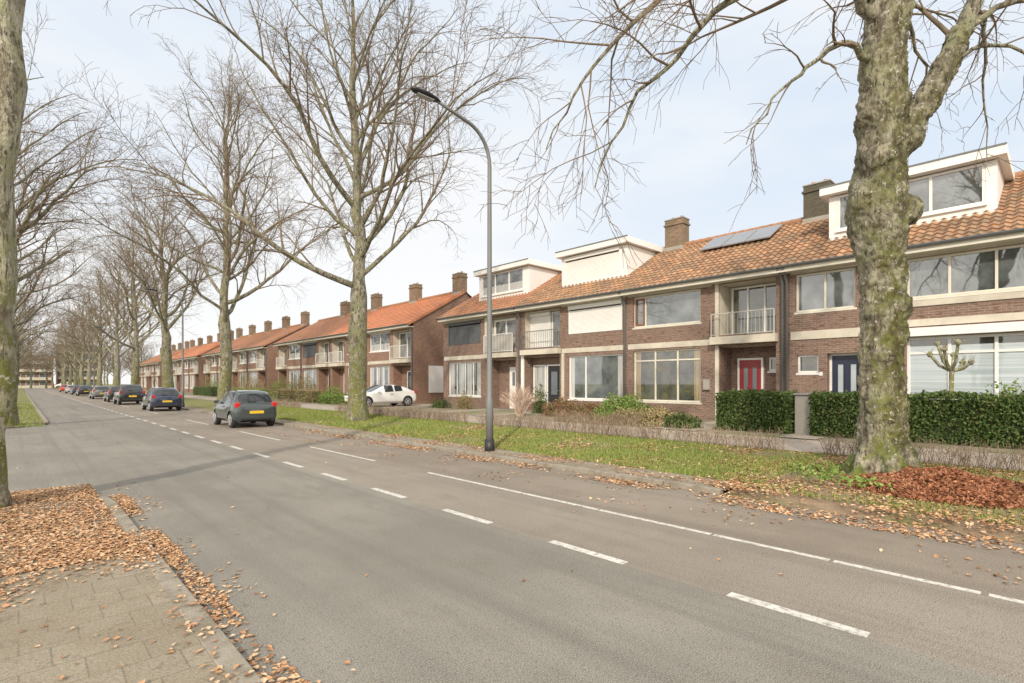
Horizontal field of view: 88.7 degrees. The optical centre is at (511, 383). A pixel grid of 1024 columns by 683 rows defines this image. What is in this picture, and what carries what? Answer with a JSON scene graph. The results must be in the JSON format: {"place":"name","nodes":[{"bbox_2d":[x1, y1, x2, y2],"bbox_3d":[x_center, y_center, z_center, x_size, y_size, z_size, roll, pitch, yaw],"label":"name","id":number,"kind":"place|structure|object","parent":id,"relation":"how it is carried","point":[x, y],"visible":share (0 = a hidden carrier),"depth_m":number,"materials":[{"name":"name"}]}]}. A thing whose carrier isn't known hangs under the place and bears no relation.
{"place":"outdoors","nodes":[
{"label":"outdoors","id":0,"kind":"place"},
{"bbox_2d":[17,388,43,425],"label":"grass","id":1,"kind":"structure","parent":0,"point":[22,398],"depth_m":33.75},
{"bbox_2d":[10,403,44,426],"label":"verge grass","id":2,"kind":"structure","parent":1,"relation":"on","point":[27,415],"depth_m":26.19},
{"bbox_2d":[14,291,70,367],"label":"street tree","id":3,"kind":"object","parent":1,"relation":"on","point":[30,342],"visible":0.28,"depth_m":77.10,"materials":[{"name":"brown plant"}]},
{"bbox_2d":[14,282,72,358],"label":"street tree","id":4,"kind":"object","parent":1,"relation":"on","point":[23,353],"visible":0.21,"depth_m":62.91,"materials":[{"name":"brown plant"}]},
{"bbox_2d":[14,240,96,347],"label":"street tree","id":5,"kind":"object","parent":1,"relation":"on","point":[16,321],"visible":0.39,"depth_m":48.70,"materials":[{"name":"brown plant"}]},
{"bbox_2d":[14,123,130,326],"bbox_3d":[-32.478,-8.335,34.744,12.872,20.174,15.525,0,0,18],"label":"street tree","id":6,"kind":"object","parent":1,"relation":"on","point":[30,255],"visible":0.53,"depth_m":35.62,"materials":[{"name":"brown plant"}]},
{"bbox_2d":[18,354,51,387],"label":"apartment building","id":7,"kind":"structure","parent":0,"point":[38,378],"depth_m":193.39,"materials":[{"name":"beige brick"}]},
{"bbox_2d":[5,425,93,492],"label":"side road","id":8,"kind":"structure","parent":0,"point":[41,454],"depth_m":11.59,"materials":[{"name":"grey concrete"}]},
{"bbox_2d":[0,0,27,508],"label":"street tree","id":9,"kind":"object","parent":8,"relation":"on","point":[13,86],"visible":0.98,"depth_m":7.18,"materials":[{"name":"brown plant"}]},
{"bbox_2d":[7,0,181,425],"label":"street tree","id":10,"kind":"object","parent":8,"relation":"on","point":[26,224],"visible":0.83,"depth_m":21.29,"materials":[{"name":"brown plant"}]},
{"bbox_2d":[56,343,98,386],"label":"apartment building","id":11,"kind":"structure","parent":0,"point":[58,377],"depth_m":208.96,"materials":[{"name":"beige brick"}]},
{"bbox_2d":[0,493,228,682],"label":"pavement","id":12,"kind":"structure","parent":0,"point":[136,605],"depth_m":3.67,"materials":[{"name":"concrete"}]},
{"bbox_2d":[54,388,737,488],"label":"paved strip","id":13,"kind":"object","parent":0,"point":[593,465],"visible":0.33,"depth_m":11.70,"materials":[{"name":"concrete"}]},
{"bbox_2d":[145,288,184,407],"bbox_3d":[-24.048,-2.347,36.280,2.375,8.212,0.252,0,0,-43],"label":"street lamp","id":14,"kind":"object","parent":13,"relation":"on","point":[182,388],"visible":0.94,"depth_m":36.96,"materials":[{"name":"grey metal"}]},
{"bbox_2d":[410,87,494,451],"bbox_3d":[-1.326,-2.347,12.142,2.375,8.212,0.252,0,0,-43],"label":"street lamp","id":15,"kind":"object","parent":13,"relation":"on","point":[426,95],"visible":0.98,"depth_m":12.81,"materials":[{"name":"grey metal"}]},
{"bbox_2d":[57,388,826,484],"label":"grass verge","id":16,"kind":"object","parent":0,"point":[200,403],"depth_m":13.34,"materials":[{"name":"plant"}]},
{"bbox_2d":[29,318,85,384],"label":"street tree","id":17,"kind":"object","parent":16,"relation":"on","point":[64,373],"visible":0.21,"depth_m":160.48,"materials":[{"name":"brown plant"}]},
{"bbox_2d":[22,305,111,384],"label":"street tree","id":18,"kind":"object","parent":16,"relation":"on","point":[73,365],"visible":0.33,"depth_m":132.23,"materials":[{"name":"brown plant"}]},
{"bbox_2d":[35,309,107,384],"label":"street tree","id":19,"kind":"object","parent":16,"relation":"on","point":[70,375],"visible":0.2,"depth_m":146.59,"materials":[{"name":"brown plant"}]},
{"bbox_2d":[37,296,108,384],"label":"street tree","id":20,"kind":"object","parent":16,"relation":"on","point":[81,373],"visible":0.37,"depth_m":119.03,"materials":[{"name":"brown plant"}]},
{"bbox_2d":[48,290,132,385],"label":"street tree","id":21,"kind":"object","parent":16,"relation":"on","point":[88,365],"visible":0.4,"depth_m":105.21,"materials":[{"name":"brown plant"}]},
{"bbox_2d":[43,271,152,384],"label":"street tree","id":22,"kind":"object","parent":16,"relation":"on","point":[100,366],"visible":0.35,"depth_m":91.05,"materials":[{"name":"brown plant"}]},
{"bbox_2d":[18,210,219,384],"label":"street tree","id":23,"kind":"object","parent":16,"relation":"on","point":[134,347],"visible":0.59,"depth_m":63.95,"materials":[{"name":"brown plant"}]},
{"bbox_2d":[58,245,197,385],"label":"street tree","id":24,"kind":"object","parent":16,"relation":"on","point":[117,329],"visible":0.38,"depth_m":78.06,"materials":[{"name":"brown plant"}]},
{"bbox_2d":[59,161,264,387],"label":"street tree","id":25,"kind":"object","parent":16,"relation":"on","point":[166,361],"visible":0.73,"depth_m":49.84,"materials":[{"name":"brown plant"}]},
{"bbox_2d":[16,33,386,405],"bbox_3d":[-21.512,-11.505,36.860,16.768,26.279,20.223,0,0,44],"label":"street tree","id":26,"kind":"object","parent":16,"relation":"on","point":[225,372],"visible":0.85,"depth_m":36.78,"materials":[{"name":"brown plant"}]},
{"bbox_2d":[47,0,570,421],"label":"street tree","id":27,"kind":"object","parent":16,"relation":"on","point":[357,408],"visible":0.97,"depth_m":21.39,"materials":[{"name":"brown plant"}]},
{"bbox_2d":[333,402,471,422],"bbox_3d":[-5.405,1.173,23.282,1.016,0.651,11.222,0,0,-43],"label":"bare hedge","id":28,"kind":"object","parent":16,"relation":"on","point":[440,415],"visible":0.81,"depth_m":21.84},
{"bbox_2d":[476,409,794,451],"bbox_3d":[2.374,1.175,15.080,1.024,0.654,10.763,0,0,-43],"label":"bare hedge","id":29,"kind":"object","parent":16,"relation":"on","point":[606,430],"visible":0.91,"depth_m":13.87,"materials":[{"name":"plant"}]},
{"bbox_2d":[23,388,1014,682],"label":"road","id":30,"kind":"structure","parent":0,"point":[437,596],"depth_m":4.34,"materials":[{"name":"asphalt"}]},
{"bbox_2d":[0,477,372,682],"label":"fallen leaves","id":31,"kind":"object","parent":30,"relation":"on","point":[82,544],"visible":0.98,"depth_m":5.44,"materials":[{"name":"brown plant"}]},
{"bbox_2d":[36,388,1023,682],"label":"bicycle lane","id":32,"kind":"structure","parent":30,"relation":"attached to","point":[976,632],"depth_m":5.03,"materials":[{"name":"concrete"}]},
{"bbox_2d":[43,390,869,637],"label":"dashed lane marking","id":33,"kind":"object","parent":32,"relation":"on","point":[849,629],"visible":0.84,"depth_m":4.33,"materials":[{"name":"paint"}]},
{"bbox_2d":[43,388,1023,603],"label":"parking bay","id":34,"kind":"object","parent":30,"relation":"attached to","point":[832,541],"visible":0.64,"depth_m":6.88,"materials":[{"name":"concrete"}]},
{"bbox_2d":[88,385,108,398],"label":"parked car","id":35,"kind":"object","parent":34,"relation":"on","point":[95,391],"visible":0.62,"depth_m":58.12,"materials":[{"name":"grey paint"}]},
{"bbox_2d":[112,384,144,404],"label":"parked car","id":36,"kind":"object","parent":34,"relation":"on","point":[128,392],"visible":0.93,"depth_m":42.76,"materials":[{"name":"black paint"}]},
{"bbox_2d":[141,387,181,410],"bbox_3d":[-22.895,1.004,34.169,2.020,1.488,3.980,0,0,-43],"label":"parked car","id":37,"kind":"object","parent":34,"relation":"on","point":[162,397],"visible":1,"depth_m":32.89,"materials":[{"name":"blue paint"}]},
{"bbox_2d":[213,390,276,427],"bbox_3d":[-11.215,1.009,21.864,1.960,1.478,3.450,0,0,-43],"label":"parked car","id":38,"kind":"object","parent":34,"relation":"on","point":[233,408],"visible":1,"depth_m":20.77,"materials":[{"name":"grey paint"}]},
{"bbox_2d":[102,401,1023,603],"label":"parking edge marking","id":39,"kind":"object","parent":34,"relation":"on","point":[905,576],"visible":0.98,"depth_m":5.67,"materials":[{"name":"paint"}]},
{"bbox_2d":[269,408,1023,583],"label":"fallen leaves","id":40,"kind":"object","parent":34,"relation":"on","point":[740,486],"visible":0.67,"depth_m":8.25,"materials":[{"name":"brown plant"}]},
{"bbox_2d":[14,0,1023,383],"label":"sky","id":41,"kind":"structure","parent":0,"point":[684,169],"materials":[{"name":"white"}]},
{"bbox_2d":[22,384,1017,493],"bbox_3d":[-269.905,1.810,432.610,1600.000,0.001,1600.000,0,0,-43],"label":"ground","id":42,"kind":"structure","parent":0,"point":[502,425],"depth_m":14.10,"materials":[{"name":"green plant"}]},
{"bbox_2d":[18,491,262,682],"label":"kerb","id":43,"kind":"structure","parent":42,"relation":"on","point":[229,656],"depth_m":3.84,"materials":[{"name":"concrete"}]},
{"bbox_2d":[140,402,722,494],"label":"kerb","id":44,"kind":"structure","parent":42,"relation":"on","point":[682,485],"depth_m":11.00,"materials":[{"name":"concrete"}]},
{"bbox_2d":[144,390,1023,454],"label":"front garden ground","id":45,"kind":"structure","parent":0,"point":[508,410],"depth_m":19.93,"materials":[{"name":"concrete"}]},
{"bbox_2d":[107,333,152,369],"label":"street tree","id":46,"kind":"object","parent":45,"relation":"on","point":[129,358],"visible":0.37,"depth_m":122.26,"materials":[{"name":"brown plant"}]},
{"bbox_2d":[140,344,175,389],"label":"terraced house","id":47,"kind":"structure","parent":45,"relation":"on","point":[146,377],"depth_m":109.09,"materials":[{"name":"red brick"}]},
{"bbox_2d":[146,342,181,388],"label":"terraced house","id":48,"kind":"structure","parent":45,"relation":"on","point":[151,372],"depth_m":104.29,"materials":[{"name":"red brick"}]},
{"bbox_2d":[152,341,189,387],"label":"terraced house","id":49,"kind":"structure","parent":45,"relation":"on","point":[158,373],"depth_m":99.49,"materials":[{"name":"red brick"}]},
{"bbox_2d":[172,335,212,391],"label":"terraced house","id":50,"kind":"structure","parent":45,"relation":"on","point":[176,369],"depth_m":88.08,"materials":[{"name":"red brick"}]},
{"bbox_2d":[177,333,219,391],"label":"terraced house","id":51,"kind":"structure","parent":45,"relation":"on","point":[186,375],"depth_m":83.51,"materials":[{"name":"red brick"}]},
{"bbox_2d":[193,386,217,395],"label":"garden hedge","id":52,"kind":"object","parent":45,"relation":"on","point":[209,391],"visible":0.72,"depth_m":58.66,"materials":[{"name":"green plant"}]},
{"bbox_2d":[185,330,233,391],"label":"terraced house","id":53,"kind":"structure","parent":45,"relation":"on","point":[196,369],"depth_m":78.43,"materials":[{"name":"red brick"}]},
{"bbox_2d":[201,324,255,386],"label":"terraced house","id":54,"kind":"structure","parent":45,"relation":"on","point":[211,364],"depth_m":72.22,"materials":[{"name":"red brick"}]},
{"bbox_2d":[213,320,271,390],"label":"terraced house","id":55,"kind":"structure","parent":45,"relation":"on","point":[267,325],"depth_m":67.96,"materials":[{"name":"red brick"}]},
{"bbox_2d":[232,316,290,390],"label":"terraced house","id":56,"kind":"structure","parent":45,"relation":"on","point":[239,357],"depth_m":62.92,"materials":[{"name":"orange brick"}]},
{"bbox_2d":[243,311,309,395],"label":"terraced house","id":57,"kind":"structure","parent":45,"relation":"on","point":[262,355],"depth_m":57.69,"materials":[{"name":"red brick"}]},
{"bbox_2d":[276,388,322,402],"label":"garden hedge","id":58,"kind":"object","parent":45,"relation":"on","point":[307,395],"visible":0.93,"depth_m":39.09,"materials":[{"name":"yellow plant"}]},
{"bbox_2d":[285,372,319,400],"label":"shrub","id":59,"kind":"object","parent":45,"relation":"on","point":[299,386],"visible":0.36,"depth_m":41.83,"materials":[{"name":"brown plant"}]},
{"bbox_2d":[272,300,349,390],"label":"terraced house","id":60,"kind":"structure","parent":45,"relation":"on","point":[289,357],"depth_m":51.40,"materials":[{"name":"orange brick"}]},
{"bbox_2d":[317,393,347,404],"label":"garden hedge","id":61,"kind":"object","parent":45,"relation":"on","point":[331,398],"visible":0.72,"depth_m":35.19,"materials":[{"name":"green plant"}]},
{"bbox_2d":[295,293,382,394],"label":"terraced house","id":62,"kind":"structure","parent":45,"relation":"on","point":[316,347],"depth_m":46.79,"materials":[{"name":"orange brick"}]},
{"bbox_2d":[324,283,428,394],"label":"terraced house","id":63,"kind":"structure","parent":45,"relation":"on","point":[338,363],"depth_m":43.32,"materials":[{"name":"orange brick"}]},
{"bbox_2d":[367,271,471,403],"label":"terraced house","id":64,"kind":"structure","parent":45,"relation":"on","point":[405,346],"depth_m":36.68,"materials":[{"name":"red brick"}]},
{"bbox_2d":[369,332,389,352],"bbox_3d":[-9.664,-2.965,38.387,0.170,1.370,3.030,0,0,-43],"label":"window","id":65,"kind":"structure","parent":64,"relation":"in","point":[380,342],"depth_m":38.37,"materials":[{"name":"glass"}]},
{"bbox_2d":[370,366,389,386],"bbox_3d":[-9.664,-0.215,38.387,0.170,2.070,3.030,0,0,-43],"label":"window","id":66,"kind":"structure","parent":64,"relation":"in","point":[379,375],"depth_m":38.55,"materials":[{"name":"glass"}]},
{"bbox_2d":[399,332,410,357],"bbox_3d":[-7.292,-2.625,36.363,0.170,1.850,2.130,0,0,-43],"label":"balcony door","id":67,"kind":"structure","parent":64,"relation":"in","point":[404,338],"depth_m":36.69,"materials":[{"name":"white paint"}]},
{"bbox_2d":[455,390,472,408],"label":"shrub","id":68,"kind":"object","parent":45,"relation":"on","point":[462,401],"visible":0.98,"depth_m":28.33,"materials":[{"name":"brown plant"}]},
{"bbox_2d":[498,384,539,415],"bbox_3d":[0.282,0.667,22.110,1.754,1.483,1.920,0,0,-43],"label":"shrub","id":69,"kind":"object","parent":45,"relation":"on","point":[520,396],"visible":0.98,"depth_m":22.03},
{"bbox_2d":[436,258,606,409],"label":"terraced house","id":70,"kind":"structure","parent":45,"relation":"on","point":[514,283],"depth_m":29.92,"materials":[{"name":"brown brick"}]},
{"bbox_2d":[448,362,480,397],"bbox_3d":[-2.793,-0.215,31.087,0.170,2.070,3.180,0,0,-43],"label":"window","id":71,"kind":"structure","parent":70,"relation":"in","point":[466,376],"depth_m":31.08,"materials":[{"name":"glass"}]},
{"bbox_2d":[494,318,515,349],"bbox_3d":[-0.322,-2.640,28.813,0.170,1.820,2.080,0,0,-43],"label":"balcony door","id":72,"kind":"structure","parent":70,"relation":"in","point":[508,325],"depth_m":28.80,"materials":[{"name":"white paint"}]},
{"bbox_2d":[539,397,580,416],"bbox_3d":[2.130,0.958,22.522,1.967,0.928,1.984,0,0,8],"label":"shrub","id":73,"kind":"object","parent":45,"relation":"on","point":[563,405],"visible":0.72,"depth_m":22.23,"materials":[{"name":"brown plant"}]},
{"bbox_2d":[572,400,600,417],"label":"shrub","id":74,"kind":"object","parent":45,"relation":"on","point":[587,407],"visible":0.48,"depth_m":21.48,"materials":[{"name":"brown plant"}]},
{"bbox_2d":[513,235,670,410],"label":"terraced house","id":75,"kind":"structure","parent":45,"relation":"on","point":[573,339],"depth_m":25.02,"materials":[{"name":"brown brick"}]},
{"bbox_2d":[531,365,546,400],"bbox_3d":[1.420,-0.015,27.225,0.170,1.870,0.980,0,0,-43],"label":"door","id":76,"kind":"structure","parent":75,"relation":"in","point":[539,371],"depth_m":27.23,"materials":[{"name":"white paint"}]},
{"bbox_2d":[548,366,559,407],"bbox_3d":[2.154,0.260,26.474,0.070,2.280,0.860,0,0,-43],"label":"door","id":77,"kind":"structure","parent":75,"relation":"in","point":[553,371],"depth_m":26.50,"materials":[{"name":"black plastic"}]},
{"bbox_2d":[552,311,559,346],"bbox_3d":[2.304,-2.670,26.169,0.170,1.860,0.930,0,0,-43],"label":"balcony door","id":78,"kind":"structure","parent":75,"relation":"in","point":[555,315],"depth_m":26.36,"materials":[{"name":"white paint"}]},
{"bbox_2d":[568,354,622,400],"bbox_3d":[3.822,-0.240,24.061,0.170,2.120,3.180,0,0,-43],"label":"window","id":79,"kind":"structure","parent":75,"relation":"in","point":[593,377],"depth_m":24.11,"materials":[{"name":"glass"}]},
{"bbox_2d":[546,407,641,426],"bbox_3d":[2.772,1.146,18.360,1.046,0.588,3.984,0,0,-43],"label":"bare hedge","id":80,"kind":"object","parent":45,"relation":"on","point":[590,417],"visible":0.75,"depth_m":18.24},
{"bbox_2d":[590,392,653,421],"bbox_3d":[4.294,0.861,19.732,2.581,1.123,2.487,0,0,-43],"label":"shrub","id":81,"kind":"object","parent":45,"relation":"on","point":[630,401],"visible":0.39,"depth_m":19.49,"materials":[{"name":"green plant"}]},
{"bbox_2d":[605,406,642,423],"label":"shrub","id":82,"kind":"object","parent":45,"relation":"on","point":[630,412],"visible":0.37,"depth_m":18.13,"materials":[{"name":"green plant"}]},
{"bbox_2d":[630,405,676,426],"bbox_3d":[4.908,1.081,17.642,1.889,0.687,2.060,0,0,-43],"label":"shrub","id":83,"kind":"object","parent":45,"relation":"on","point":[656,415],"visible":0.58,"depth_m":17.29,"materials":[{"name":"brown plant"}]},
{"bbox_2d":[619,215,819,419],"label":"terraced house","id":84,"kind":"structure","parent":45,"relation":"on","point":[705,320],"depth_m":20.49,"materials":[{"name":"brown brick"}]},
{"bbox_2d":[632,289,701,329],"bbox_3d":[6.306,-2.985,21.421,0.170,1.370,3.130,0,0,-43],"label":"window","id":85,"kind":"structure","parent":84,"relation":"in","point":[676,308],"depth_m":21.33,"materials":[{"name":"grey glass"}]},
{"bbox_2d":[634,348,701,403],"bbox_3d":[6.306,-0.275,21.421,0.170,2.190,3.130,0,0,-43],"label":"window","id":86,"kind":"structure","parent":84,"relation":"in","point":[673,376],"depth_m":21.36,"materials":[{"name":"beige glass"}]},
{"bbox_2d":[740,360,760,389],"bbox_3d":[9.009,0.260,19.776,0.070,2.280,0.810,0,0,-43],"label":"door","id":87,"kind":"structure","parent":84,"relation":"in","point":[750,370],"depth_m":19.76,"materials":[{"name":"red paint"}]},
{"bbox_2d":[732,283,775,334],"bbox_3d":[9.093,-2.695,19.512,0.170,1.910,1.930,0,0,-43],"label":"balcony door","id":88,"kind":"structure","parent":84,"relation":"in","point":[763,296],"depth_m":19.63,"materials":[{"name":"white paint"}]},
{"bbox_2d":[713,387,797,433],"bbox_3d":[7.195,0.779,15.410,1.087,1.328,2.283,0,0,-43],"label":"garden hedge","id":89,"kind":"object","parent":45,"relation":"on","point":[749,409],"visible":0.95,"depth_m":15.07,"materials":[{"name":"green plant"}]},
{"bbox_2d":[779,142,1023,423],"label":"terraced house","id":90,"kind":"structure","parent":45,"relation":"on","point":[964,252],"depth_m":15.42,"materials":[{"name":"brown brick"}]},
{"bbox_2d":[796,355,818,374],"bbox_3d":[9.939,-0.615,17.562,0.170,0.670,0.730,0,0,-43],"label":"window","id":91,"kind":"structure","parent":90,"relation":"in","point":[807,364],"depth_m":17.60,"materials":[{"name":"glass"}]},
{"bbox_2d":[794,268,856,314],"bbox_3d":[10.282,-3.000,17.198,0.170,1.340,1.830,0,0,-43],"label":"window","id":92,"kind":"structure","parent":90,"relation":"in","point":[834,290],"depth_m":17.20,"materials":[{"name":"grey glass"}]},
{"bbox_2d":[832,355,858,392],"bbox_3d":[10.851,0.250,16.944,0.070,2.300,0.860,0,0,-43],"label":"door","id":93,"kind":"structure","parent":90,"relation":"in","point":[845,369],"depth_m":16.98,"materials":[{"name":"blue paint"}]},
{"bbox_2d":[907,244,1023,300],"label":"window","id":94,"kind":"structure","parent":90,"relation":"in","point":[992,270],"depth_m":14.64,"materials":[{"name":"grey glass"}]},
{"bbox_2d":[907,332,1023,399],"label":"window","id":95,"kind":"structure","parent":90,"relation":"in","point":[998,356],"depth_m":14.58,"materials":[{"name":"glass"}]},
{"bbox_2d":[807,389,1023,449],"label":"garden hedge","id":96,"kind":"object","parent":45,"relation":"on","point":[990,419],"visible":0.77,"depth_m":11.99,"materials":[{"name":"green plant"}]},
{"bbox_2d":[922,335,974,399],"bbox_3d":[10.989,0.097,13.149,0.899,2.610,0.897,0,0,-5],"label":"pollarded tree","id":97,"kind":"object","parent":45,"relation":"on","point":[951,369],"visible":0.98,"depth_m":13.07,"materials":[{"name":"brown plant"}]},
{"bbox_2d":[985,377,1022,394],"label":"shrub","id":98,"kind":"object","parent":45,"relation":"on","point":[1009,388],"visible":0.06,"depth_m":12.78,"materials":[{"name":"green plant"}]},
{"bbox_2d":[145,392,1023,470],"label":"sidewalk","id":99,"kind":"structure","parent":0,"point":[804,445],"depth_m":13.05,"materials":[{"name":"concrete"}]},
{"bbox_2d":[370,404,826,439],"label":"driveway paving","id":100,"kind":"structure","parent":0,"point":[710,425],"depth_m":18.18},
{"bbox_2d":[344,384,416,406],"bbox_3d":[-7.937,0.730,31.669,4.180,1.325,2.080,0,0,-43],"label":"parked car","id":101,"kind":"object","parent":100,"relation":"on","point":[388,393],"visible":0.78,"depth_m":31.23,"materials":[{"name":"white paint"}]},
{"bbox_2d":[531,384,548,412],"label":"shrub","id":102,"kind":"object","parent":100,"relation":"on","point":[540,402],"visible":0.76,"depth_m":24.49,"materials":[{"name":"green plant"}]},
{"bbox_2d":[662,410,704,428],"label":"shrub","id":103,"kind":"object","parent":100,"relation":"on","point":[679,419],"visible":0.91,"depth_m":16.39,"materials":[{"name":"green plant"}]},
{"bbox_2d":[793,393,816,434],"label":"gate pillar","id":104,"kind":"structure","parent":100,"relation":"on","point":[802,408],"depth_m":14.37,"materials":[{"name":"grey concrete"}]},
{"bbox_2d":[722,453,1023,543],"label":"leafy soil","id":105,"kind":"structure","parent":0,"point":[829,505],"depth_m":7.19,"materials":[{"name":"soil"}]},
{"bbox_2d":[448,0,1023,475],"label":"street tree","id":106,"kind":"object","parent":105,"relation":"on","point":[884,210],"visible":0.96,"depth_m":8.45,"materials":[{"name":"brown plant"}]},
{"bbox_2d":[788,460,902,491],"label":"ground plants","id":107,"kind":"object","parent":105,"relation":"on","point":[833,470],"visible":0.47,"depth_m":8.54,"materials":[{"name":"green plant"}]},
{"bbox_2d":[743,453,1023,526],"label":"verge grass","id":108,"kind":"structure","parent":105,"relation":"on","point":[922,502],"depth_m":7.52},
{"bbox_2d":[818,429,1023,472],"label":"bare hedge","id":109,"kind":"object","parent":105,"relation":"on","point":[963,458],"visible":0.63,"depth_m":9.20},
{"bbox_2d":[841,465,1023,509],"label":"leaf pile","id":110,"kind":"object","parent":105,"relation":"on","point":[982,488],"visible":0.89,"depth_m":7.34,"materials":[{"name":"plant"}]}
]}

